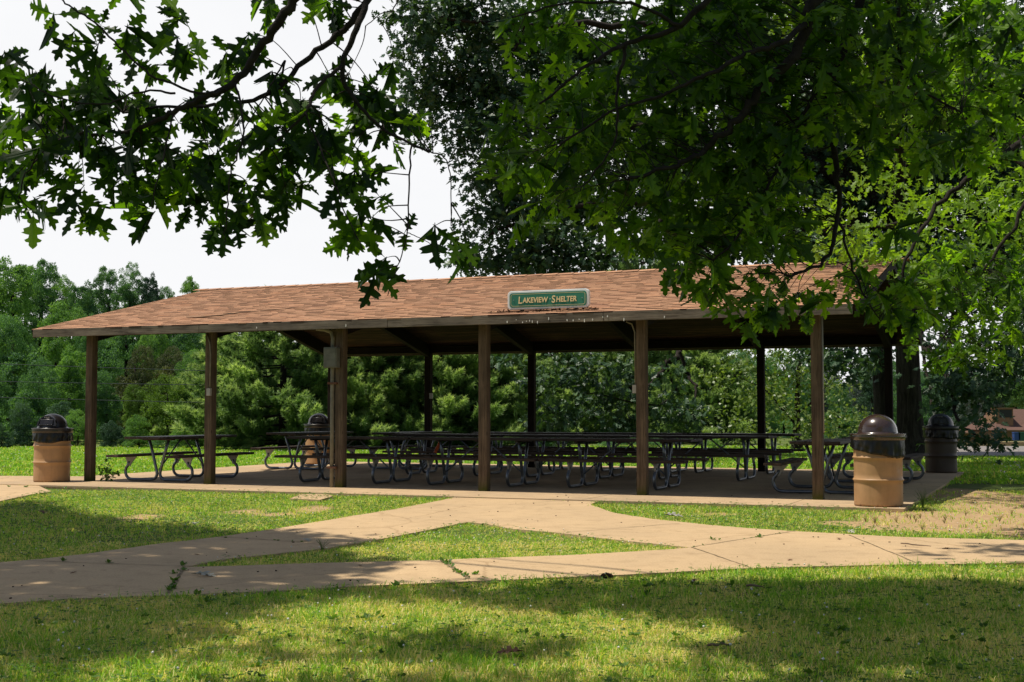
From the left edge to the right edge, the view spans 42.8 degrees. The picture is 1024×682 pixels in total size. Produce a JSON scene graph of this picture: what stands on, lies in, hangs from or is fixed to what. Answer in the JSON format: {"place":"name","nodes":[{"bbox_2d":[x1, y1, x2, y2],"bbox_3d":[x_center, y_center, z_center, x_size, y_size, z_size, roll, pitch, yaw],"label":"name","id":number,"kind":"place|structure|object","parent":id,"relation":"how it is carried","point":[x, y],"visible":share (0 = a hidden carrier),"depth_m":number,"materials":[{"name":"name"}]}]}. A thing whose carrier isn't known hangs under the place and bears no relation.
{"place":"outdoors","nodes":[
{"label":"outdoors","id":0,"kind":"place"},
{"bbox_2d":[0,476,78,501],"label":"path","id":1,"kind":"structure","parent":0,"point":[12,491],"depth_m":19.82,"materials":[{"name":"concrete"}]},
{"bbox_2d":[0,462,963,512],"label":"pavement","id":2,"kind":"structure","parent":0,"point":[705,488],"depth_m":20.72,"materials":[{"name":"concrete"}]},
{"bbox_2d":[31,414,73,481],"bbox_3d":[-7.740,1.791,21.995,0.686,1.133,0.686,0,-3,8],"label":"litter bin","id":3,"kind":"object","parent":2,"relation":"on","point":[52,437],"visible":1,"depth_m":21.75,"materials":[{"name":"paint"}]},
{"bbox_2d":[106,435,253,481],"bbox_3d":[-5.701,2.015,22.606,1.435,0.749,2.300,-1,-3,21],"label":"picnic table","id":4,"kind":"object","parent":2,"relation":"on","point":[179,455],"visible":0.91,"depth_m":22.15,"materials":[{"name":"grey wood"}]},
{"bbox_2d":[250,431,368,469],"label":"picnic table","id":5,"kind":"object","parent":2,"relation":"on","point":[303,448],"visible":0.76,"depth_m":26.59,"materials":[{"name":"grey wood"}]},
{"bbox_2d":[303,413,329,463],"bbox_3d":[-4.370,2.202,29.524,0.686,1.133,0.686,0,-3,0],"label":"litter bin","id":6,"kind":"object","parent":2,"relation":"on","point":[318,422],"visible":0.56,"depth_m":29.29,"materials":[{"name":"paint"}]},
{"bbox_2d":[274,436,435,483],"bbox_3d":[-2.603,1.973,21.849,2.300,0.749,1.435,-1,-3,23],"label":"picnic table","id":7,"kind":"object","parent":2,"relation":"on","point":[374,457],"visible":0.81,"depth_m":21.65,"materials":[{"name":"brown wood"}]},
{"bbox_2d":[355,431,466,469],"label":"picnic table","id":8,"kind":"object","parent":2,"relation":"on","point":[403,446],"visible":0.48,"depth_m":26.73,"materials":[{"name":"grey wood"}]},
{"bbox_2d":[382,433,524,475],"bbox_3d":[-1.073,2.116,24.457,2.300,0.749,1.435,-1,-3,22],"label":"picnic table","id":9,"kind":"object","parent":2,"relation":"on","point":[424,450],"visible":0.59,"depth_m":24.35,"materials":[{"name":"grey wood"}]},
{"bbox_2d":[28,468,916,592],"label":"weeds","id":10,"kind":"object","parent":2,"relation":"on","point":[181,571],"visible":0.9,"depth_m":11.29,"materials":[{"name":"green plant"}]},
{"bbox_2d":[31,258,921,499],"bbox_3d":[-0.055,0.627,23.538,13.929,3.642,8.826,-1,-3,23],"label":"picnic shelter","id":11,"kind":"object","parent":2,"relation":"on","point":[639,313],"visible":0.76,"depth_m":21.91,"materials":[{"name":"brown wood"}]},
{"bbox_2d":[186,307,297,317],"bbox_3d":[-4.476,-0.480,21.703,1.936,0.194,0.187,0,-3,2],"label":"stick","id":12,"kind":"object","parent":11,"relation":"on","point":[233,313],"visible":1,"depth_m":21.73,"materials":[{"name":"brown wood"}]},
{"bbox_2d":[488,307,597,312],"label":"leaf litter","id":13,"kind":"object","parent":11,"relation":"on","point":[503,311],"visible":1,"depth_m":18.82,"materials":[{"name":"brown plant"}]},
{"bbox_2d":[508,288,589,310],"bbox_3d":[0.528,-0.577,18.875,1.260,0.318,0.102,-1,-3,23],"label":"sign","id":14,"kind":"object","parent":11,"relation":"attached to","point":[550,299],"visible":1,"depth_m":18.83,"materials":[{"name":"green metal"}]},
{"bbox_2d":[400,437,565,486],"bbox_3d":[-0.452,1.926,20.981,2.300,0.749,1.435,-1,-3,22],"label":"picnic table","id":15,"kind":"object","parent":2,"relation":"on","point":[508,459],"visible":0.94,"depth_m":20.81,"materials":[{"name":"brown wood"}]},
{"bbox_2d":[463,432,594,470],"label":"picnic table","id":16,"kind":"object","parent":2,"relation":"on","point":[501,447],"visible":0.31,"depth_m":26.30,"materials":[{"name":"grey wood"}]},
{"bbox_2d":[501,434,635,478],"bbox_3d":[1.140,2.065,23.530,2.300,0.749,1.435,-1,-3,24],"label":"picnic table","id":17,"kind":"object","parent":2,"relation":"on","point":[543,452],"visible":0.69,"depth_m":23.31,"materials":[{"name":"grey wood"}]},
{"bbox_2d":[538,438,708,489],"bbox_3d":[1.733,1.880,20.142,2.300,0.749,1.435,-1,-3,23],"label":"picnic table","id":18,"kind":"object","parent":2,"relation":"on","point":[653,461],"visible":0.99,"depth_m":19.96,"materials":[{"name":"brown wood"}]},
{"bbox_2d":[577,432,707,472],"bbox_3d":[2.607,2.185,25.731,2.300,0.749,1.435,-1,-3,22],"label":"picnic table","id":19,"kind":"object","parent":2,"relation":"on","point":[651,449],"visible":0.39,"depth_m":25.57,"materials":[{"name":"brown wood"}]},
{"bbox_2d":[631,435,781,480],"bbox_3d":[3.392,2.019,22.695,2.300,0.749,1.435,-1,-3,23],"label":"picnic table","id":20,"kind":"object","parent":2,"relation":"on","point":[746,454],"visible":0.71,"depth_m":22.45,"materials":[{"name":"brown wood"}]},
{"bbox_2d":[674,433,804,473],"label":"picnic table","id":21,"kind":"object","parent":2,"relation":"on","point":[773,449],"visible":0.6,"depth_m":24.93,"materials":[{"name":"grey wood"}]},
{"bbox_2d":[763,438,853,493],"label":"picnic table","id":22,"kind":"object","parent":2,"relation":"on","point":[780,466],"visible":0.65,"depth_m":18.77,"materials":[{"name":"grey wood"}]},
{"bbox_2d":[850,414,905,506],"bbox_3d":[4.560,1.478,16.274,0.686,1.133,0.686,1,-3,-20],"label":"litter bin","id":23,"kind":"object","parent":2,"relation":"on","point":[877,444],"visible":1,"depth_m":16.02,"materials":[{"name":"metal"}]},
{"bbox_2d":[827,435,928,483],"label":"picnic table","id":24,"kind":"object","parent":2,"relation":"on","point":[907,458],"visible":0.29,"depth_m":21.81,"materials":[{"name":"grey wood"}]},
{"bbox_2d":[922,413,958,472],"bbox_3d":[8.300,1.970,25.280,0.686,1.133,0.686,-1,-3,20],"label":"litter bin","id":25,"kind":"object","parent":2,"relation":"on","point":[940,432],"visible":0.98,"depth_m":25.03,"materials":[{"name":"black metal"}]},
{"bbox_2d":[0,553,1023,681],"bbox_3d":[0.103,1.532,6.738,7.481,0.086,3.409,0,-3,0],"label":"grass","id":26,"kind":"structure","parent":0,"point":[419,607],"depth_m":6.85,"materials":[{"name":"green plant"}]},
{"bbox_2d":[0,497,1023,606],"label":"path","id":27,"kind":"structure","parent":0,"point":[95,575],"depth_m":10.70,"materials":[{"name":"concrete"}]},
{"bbox_2d":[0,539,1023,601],"bbox_3d":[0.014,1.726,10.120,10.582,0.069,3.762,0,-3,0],"label":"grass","id":28,"kind":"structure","parent":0,"point":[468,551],"depth_m":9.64,"materials":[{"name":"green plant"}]},
{"bbox_2d":[0,432,1023,681],"bbox_3d":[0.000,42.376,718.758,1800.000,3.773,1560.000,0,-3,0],"label":"ground","id":29,"kind":"structure","parent":0,"point":[970,490],"depth_m":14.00,"materials":[{"name":"green plant"}]},
{"bbox_2d":[0,372,11,436],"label":"broadleaf tree","id":30,"kind":"object","parent":29,"relation":"on","point":[4,388],"visible":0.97,"depth_m":49.94,"materials":[{"name":"green plant"}]},
{"bbox_2d":[0,423,13,446],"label":"bush","id":31,"kind":"object","parent":29,"relation":"on","point":[4,439],"visible":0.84,"depth_m":43.91,"materials":[{"name":"green plant"}]},
{"bbox_2d":[0,255,44,424],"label":"broadleaf tree","id":32,"kind":"object","parent":29,"relation":"on","point":[12,303],"visible":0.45,"depth_m":65.62,"materials":[{"name":"green plant"}]},
{"bbox_2d":[8,402,37,445],"bbox_3d":[-16.992,3.104,45.804,1.299,1.958,1.376,0,-3,0],"label":"bush","id":33,"kind":"object","parent":29,"relation":"on","point":[19,433],"visible":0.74,"depth_m":45.55,"materials":[{"name":"green plant"}]},
{"bbox_2d":[2,265,44,419],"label":"broadleaf tree","id":34,"kind":"object","parent":29,"relation":"on","point":[30,269],"visible":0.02,"depth_m":77.68,"materials":[{"name":"green plant"}]},
{"bbox_2d":[0,314,49,438],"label":"broadleaf tree","id":35,"kind":"object","parent":29,"relation":"on","point":[14,356],"visible":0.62,"depth_m":57.42,"materials":[{"name":"green plant"}]},
{"bbox_2d":[0,356,61,442],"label":"broadleaf tree","id":36,"kind":"object","parent":29,"relation":"on","point":[38,407],"visible":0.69,"depth_m":51.57,"materials":[{"name":"green plant"}]},
{"bbox_2d":[15,258,66,417],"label":"broadleaf tree","id":37,"kind":"object","parent":29,"relation":"on","point":[43,292],"visible":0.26,"depth_m":69.94,"materials":[{"name":"green plant"}]},
{"bbox_2d":[30,300,85,425],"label":"broadleaf tree","id":38,"kind":"object","parent":29,"relation":"on","point":[54,352],"visible":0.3,"depth_m":59.75,"materials":[{"name":"green plant"}]},
{"bbox_2d":[44,274,77,391],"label":"broadleaf tree","id":39,"kind":"object","parent":29,"relation":"on","point":[63,287],"visible":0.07,"depth_m":71.77,"materials":[{"name":"green plant"}]},
{"bbox_2d":[43,343,85,423],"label":"broadleaf tree","id":40,"kind":"object","parent":29,"relation":"on","point":[71,376],"visible":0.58,"depth_m":53.72,"materials":[{"name":"green plant"}]},
{"bbox_2d":[45,401,84,444],"bbox_3d":[-16.208,3.090,47.014,1.504,1.921,1.577,-1,-3,21],"label":"bush","id":41,"kind":"object","parent":29,"relation":"on","point":[62,407],"visible":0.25,"depth_m":46.72,"materials":[{"name":"green plant"}]},
{"bbox_2d":[65,409,84,445],"bbox_3d":[-15.329,3.220,45.967,1.254,1.698,1.130,2,-4,-38],"label":"bush","id":42,"kind":"object","parent":29,"relation":"on","point":[81,427],"visible":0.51,"depth_m":45.85,"materials":[{"name":"green plant"}]},
{"bbox_2d":[62,279,113,393],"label":"broadleaf tree","id":43,"kind":"object","parent":29,"relation":"on","point":[86,304],"visible":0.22,"depth_m":67.67,"materials":[{"name":"green plant"}]},
{"bbox_2d":[71,313,124,439],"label":"broadleaf tree","id":44,"kind":"object","parent":29,"relation":"on","point":[105,358],"visible":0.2,"depth_m":57.45,"materials":[{"name":"green plant"}]},
{"bbox_2d":[79,370,123,443],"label":"broadleaf tree","id":45,"kind":"object","parent":29,"relation":"on","point":[106,412],"visible":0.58,"depth_m":50.70,"materials":[{"name":"green plant"}]},
{"bbox_2d":[91,265,119,377],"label":"broadleaf tree","id":46,"kind":"object","parent":29,"relation":"on","point":[99,295],"visible":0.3,"depth_m":72.16,"materials":[{"name":"green plant"}]},
{"bbox_2d":[98,458,120,480],"bbox_3d":[-6.851,2.215,22.162,0.358,0.462,0.376,2,-4,-33],"label":"weed","id":47,"kind":"object","parent":29,"relation":"on","point":[107,476],"visible":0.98,"depth_m":22.13,"materials":[{"name":"green plant"}]},
{"bbox_2d":[98,420,131,447],"bbox_3d":[-13.656,3.305,44.919,1.205,1.225,0.948,0,-3,0],"label":"bush","id":48,"kind":"object","parent":29,"relation":"on","point":[106,432],"visible":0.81,"depth_m":44.72,"materials":[{"name":"green plant"}]},
{"bbox_2d":[99,307,150,430],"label":"broadleaf tree","id":49,"kind":"object","parent":29,"relation":"on","point":[122,349],"visible":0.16,"depth_m":61.52,"materials":[{"name":"green plant"}]},
{"bbox_2d":[109,262,145,424],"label":"broadleaf tree","id":50,"kind":"object","parent":29,"relation":"on","point":[130,297],"visible":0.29,"depth_m":70.17,"materials":[{"name":"green plant"}]},
{"bbox_2d":[119,383,150,445],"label":"willow tree","id":51,"kind":"object","parent":29,"relation":"on","point":[132,409],"visible":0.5,"depth_m":47.30,"materials":[{"name":"green plant"}]},
{"bbox_2d":[121,414,150,447],"bbox_3d":[-12.799,3.171,44.321,0.994,1.407,1.345,0,-3,0],"label":"bush","id":52,"kind":"object","parent":29,"relation":"on","point":[134,423],"visible":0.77,"depth_m":44.21,"materials":[{"name":"green plant"}]},
{"bbox_2d":[110,344,164,429],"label":"broadleaf tree","id":53,"kind":"object","parent":29,"relation":"on","point":[148,363],"visible":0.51,"depth_m":53.75,"materials":[{"name":"green plant"}]},
{"bbox_2d":[137,271,163,422],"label":"broadleaf tree","id":54,"kind":"object","parent":29,"relation":"on","point":[149,294],"visible":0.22,"depth_m":69.94,"materials":[{"name":"green plant"}]},
{"bbox_2d":[127,373,191,445],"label":"willow tree","id":55,"kind":"object","parent":29,"relation":"on","point":[153,414],"visible":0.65,"depth_m":46.78,"materials":[{"name":"green plant"}]},
{"bbox_2d":[135,334,192,412],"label":"broadleaf tree","id":56,"kind":"object","parent":29,"relation":"on","point":[158,340],"visible":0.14,"depth_m":59.62,"materials":[{"name":"green plant"}]},
{"bbox_2d":[147,435,183,447],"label":"bush","id":57,"kind":"object","parent":29,"relation":"on","point":[158,442],"visible":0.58,"depth_m":43.17,"materials":[{"name":"green plant"}]},
{"bbox_2d":[156,286,175,355],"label":"broadleaf tree","id":58,"kind":"object","parent":29,"relation":"on","point":[165,289],"visible":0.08,"depth_m":72.16,"materials":[{"name":"green plant"}]},
{"bbox_2d":[152,345,188,426],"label":"broadleaf tree","id":59,"kind":"object","parent":29,"relation":"on","point":[176,357],"visible":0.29,"depth_m":54.89,"materials":[{"name":"green plant"}]},
{"bbox_2d":[168,333,205,371],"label":"broadleaf tree","id":60,"kind":"object","parent":29,"relation":"on","point":[178,341],"visible":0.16,"depth_m":59.62,"materials":[{"name":"green plant"}]},
{"bbox_2d":[170,428,203,447],"bbox_3d":[-10.933,3.354,43.822,1.290,0.943,1.183,0,-3,0],"label":"bush","id":61,"kind":"object","parent":29,"relation":"on","point":[190,443],"visible":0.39,"depth_m":43.62,"materials":[{"name":"green plant"}]},
{"bbox_2d":[173,348,204,405],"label":"broadleaf tree","id":62,"kind":"object","parent":29,"relation":"on","point":[181,368],"visible":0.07,"depth_m":51.74,"materials":[{"name":"green plant"}]},
{"bbox_2d":[179,275,204,353],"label":"broadleaf tree","id":63,"kind":"object","parent":29,"relation":"on","point":[188,287],"visible":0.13,"depth_m":74.17,"materials":[{"name":"green plant"}]},
{"bbox_2d":[150,332,298,443],"bbox_3d":[-10.257,1.335,49.072,6.528,5.402,6.452,1,-3,-18],"label":"pine tree","id":64,"kind":"object","parent":29,"relation":"on","point":[187,397],"visible":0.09,"depth_m":48.05,"materials":[{"name":"green plant"}]},
{"bbox_2d":[228,435,259,450],"bbox_3d":[-8.636,3.345,41.815,1.170,0.693,1.354,0,-3,0],"label":"bush","id":65,"kind":"object","parent":29,"relation":"on","point":[248,444],"visible":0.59,"depth_m":41.49,"materials":[{"name":"green plant"}]},
{"bbox_2d":[163,284,399,448],"bbox_3d":[-7.647,0.914,43.278,8.027,5.558,7.904,0,-3,0],"label":"pine tree","id":66,"kind":"object","parent":29,"relation":"on","point":[245,393],"visible":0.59,"depth_m":41.72,"materials":[{"name":"green plant"}]},
{"bbox_2d":[0,381,199,384],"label":"wire","id":67,"kind":"object","parent":66,"relation":"attached to","point":[107,383],"visible":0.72,"depth_m":42.16,"materials":[{"name":"black metal"}]},
{"bbox_2d":[0,397,267,403],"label":"wire","id":68,"kind":"object","parent":66,"relation":"attached to","point":[102,400],"visible":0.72,"depth_m":42.10,"materials":[{"name":"black metal"}]},
{"bbox_2d":[9,364,269,372],"bbox_3d":[-15.467,0.705,41.688,15.203,0.521,0.021,1,-3,-11],"label":"wire","id":69,"kind":"object","parent":66,"relation":"attached to","point":[120,368],"visible":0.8,"depth_m":42.26,"materials":[{"name":"black metal"}]},
{"bbox_2d":[290,494,332,501],"bbox_3d":[-2.754,2.170,18.049,0.518,0.038,1.298,0,-3,0],"label":"paving stone","id":70,"kind":"object","parent":29,"relation":"on","point":[304,497],"visible":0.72,"depth_m":17.86,"materials":[{"name":"concrete"}]},
{"bbox_2d":[269,355,455,446],"bbox_3d":[-5.079,0.979,44.887,6.774,5.672,6.854,-1,-3,21],"label":"pine tree","id":71,"kind":"object","parent":29,"relation":"on","point":[414,418],"visible":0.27,"depth_m":43.31,"materials":[{"name":"green plant"}]},
{"bbox_2d":[357,354,553,446],"bbox_3d":[-2.274,1.058,45.901,8.027,5.558,7.904,3,-4,-43],"label":"pine tree","id":72,"kind":"object","parent":29,"relation":"on","point":[458,370],"visible":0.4,"depth_m":44.11,"materials":[{"name":"green plant"}]},
{"bbox_2d":[0,495,1017,543],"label":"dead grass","id":73,"kind":"structure","parent":29,"relation":"on","point":[370,509],"depth_m":14.90,"materials":[{"name":"plant"}]},
{"bbox_2d":[497,646,522,653],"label":"fallen leaf","id":74,"kind":"object","parent":29,"relation":"on","point":[508,650],"visible":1,"depth_m":6.34,"materials":[{"name":"brown plant"}]},
{"bbox_2d":[0,554,1021,681],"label":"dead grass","id":75,"kind":"structure","parent":29,"relation":"on","point":[570,622],"depth_m":7.75,"materials":[{"name":"plant"}]},
{"bbox_2d":[440,353,582,445],"bbox_3d":[-0.529,1.434,47.156,6.006,4.970,5.936,-1,-3,17],"label":"pine tree","id":76,"kind":"object","parent":29,"relation":"on","point":[508,375],"visible":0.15,"depth_m":45.89,"materials":[{"name":"green plant"}]},
{"bbox_2d":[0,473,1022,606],"bbox_3d":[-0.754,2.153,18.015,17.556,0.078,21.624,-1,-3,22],"label":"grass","id":77,"kind":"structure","parent":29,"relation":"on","point":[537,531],"depth_m":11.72,"materials":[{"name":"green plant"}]},
{"bbox_2d":[0,0,1023,378],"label":"oak tree","id":78,"kind":"object","parent":29,"relation":"on","point":[756,66],"visible":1,"depth_m":7.72,"materials":[{"name":"green plant"}]},
{"bbox_2d":[0,488,1023,543],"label":"grass","id":79,"kind":"structure","parent":29,"relation":"on","point":[67,517],"depth_m":15.00,"materials":[{"name":"green plant"}]},
{"bbox_2d":[0,444,1023,483],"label":"grass","id":80,"kind":"structure","parent":29,"relation":"on","point":[257,458],"depth_m":31.00,"materials":[{"name":"green plant"}]},
{"bbox_2d":[0,485,1023,681],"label":"weeds","id":81,"kind":"object","parent":29,"relation":"on","point":[908,671],"visible":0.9,"depth_m":6.98,"materials":[{"name":"green plant"}]},
{"bbox_2d":[495,352,631,442],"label":"pine tree","id":82,"kind":"object","parent":29,"relation":"on","point":[591,427],"visible":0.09,"depth_m":51.08,"materials":[{"name":"green plant"}]},
{"bbox_2d":[593,441,661,447],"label":"bush","id":83,"kind":"object","parent":29,"relation":"on","point":[650,443],"visible":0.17,"depth_m":43.74,"materials":[{"name":"green plant"}]},
{"bbox_2d":[556,249,727,432],"bbox_3d":[5.628,0.111,55.779,8.428,8.670,8.299,-1,-3,14],"label":"pine tree","id":84,"kind":"object","parent":29,"relation":"on","point":[655,358],"visible":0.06,"depth_m":54.76,"materials":[{"name":"green plant"}]},
{"bbox_2d":[371,0,1023,464],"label":"oak tree","id":85,"kind":"object","parent":29,"relation":"on","point":[473,84],"visible":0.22,"depth_m":33.51,"materials":[{"name":"green plant"}]},
{"bbox_2d":[627,349,774,443],"bbox_3d":[7.207,1.764,49.927,5.484,4.591,5.549,-2,-4,38],"label":"pine tree","id":86,"kind":"object","parent":29,"relation":"on","point":[700,359],"visible":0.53,"depth_m":49.22,"materials":[{"name":"green plant"}]},
{"bbox_2d":[735,349,780,432],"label":"broadleaf tree","id":87,"kind":"object","parent":29,"relation":"on","point":[770,424],"visible":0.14,"depth_m":65.50,"materials":[{"name":"green plant"}]},
{"bbox_2d":[690,348,872,449],"bbox_3d":[8.684,1.557,40.884,6.485,4.854,3.635,0,-3,0],"label":"birch tree","id":88,"kind":"object","parent":29,"relation":"on","point":[795,419],"visible":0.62,"depth_m":40.85,"materials":[{"name":"green plant"}]},
{"bbox_2d":[766,350,809,438],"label":"broadleaf tree","id":89,"kind":"object","parent":29,"relation":"on","point":[774,358],"visible":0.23,"depth_m":73.51,"materials":[{"name":"green plant"}]},
{"bbox_2d":[780,353,830,438],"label":"broadleaf tree","id":90,"kind":"object","parent":29,"relation":"on","point":[806,398],"visible":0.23,"depth_m":69.61,"materials":[{"name":"green plant"}]},
{"bbox_2d":[801,368,849,437],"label":"broadleaf tree","id":91,"kind":"object","parent":29,"relation":"on","point":[826,409],"visible":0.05,"depth_m":79.42,"materials":[{"name":"green plant"}]},
{"bbox_2d":[824,379,862,437],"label":"broadleaf tree","id":92,"kind":"object","parent":29,"relation":"on","point":[850,412],"visible":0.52,"depth_m":74.78,"materials":[{"name":"green plant"}]},
{"bbox_2d":[833,366,867,423],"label":"broadleaf tree","id":93,"kind":"object","parent":29,"relation":"on","point":[854,403],"visible":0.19,"depth_m":89.20,"materials":[{"name":"green plant"}]},
{"bbox_2d":[723,2,1023,303],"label":"maple tree","id":94,"kind":"object","parent":29,"relation":"on","point":[1003,202],"visible":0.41,"depth_m":18.05,"materials":[{"name":"green plant"}]},
{"bbox_2d":[856,363,893,419],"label":"broadleaf tree","id":95,"kind":"object","parent":29,"relation":"on","point":[868,390],"visible":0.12,"depth_m":79.94,"materials":[{"name":"green plant"}]},
{"bbox_2d":[893,360,929,423],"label":"broadleaf tree","id":96,"kind":"object","parent":29,"relation":"on","point":[895,389],"visible":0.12,"depth_m":75.46,"materials":[{"name":"green plant"}]},
{"bbox_2d":[896,369,935,425],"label":"broadleaf tree","id":97,"kind":"object","parent":29,"relation":"on","point":[926,401],"visible":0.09,"depth_m":233.47,"materials":[{"name":"green plant"}]},
{"bbox_2d":[931,384,981,421],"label":"broadleaf tree","id":98,"kind":"object","parent":29,"relation":"on","point":[941,403],"visible":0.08,"depth_m":231.85,"materials":[{"name":"green plant"}]},
{"bbox_2d":[952,399,982,425],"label":"broadleaf tree","id":99,"kind":"object","parent":29,"relation":"on","point":[968,406],"visible":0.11,"depth_m":222.83,"materials":[{"name":"green plant"}]},
{"bbox_2d":[968,373,1010,418],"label":"broadleaf tree","id":100,"kind":"object","parent":29,"relation":"on","point":[1000,405],"visible":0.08,"depth_m":229.22,"materials":[{"name":"green plant"}]},
{"bbox_2d":[965,408,1023,440],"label":"house","id":101,"kind":"structure","parent":29,"relation":"on","point":[1016,423],"depth_m":200.67,"materials":[{"name":"brown brick"}]},
{"bbox_2d":[991,367,1023,408],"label":"broadleaf tree","id":102,"kind":"object","parent":29,"relation":"on","point":[1015,403],"visible":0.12,"depth_m":226.87,"materials":[{"name":"green plant"}]},
{"bbox_2d":[3,338,1020,437],"bbox_3d":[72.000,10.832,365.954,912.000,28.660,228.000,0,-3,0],"label":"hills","id":103,"kind":"structure","parent":0,"point":[921,373],"depth_m":266.82,"materials":[{"name":"green plant"}]},
{"bbox_2d":[0,0,1023,381],"label":"sky","id":104,"kind":"structure","parent":0,"point":[296,257],"materials":[{"name":"white"}]},
{"bbox_2d":[957,446,1023,456],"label":"parking lot","id":105,"kind":"structure","parent":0,"point":[1018,451],"depth_m":38.56,"materials":[{"name":"grey asphalt"}]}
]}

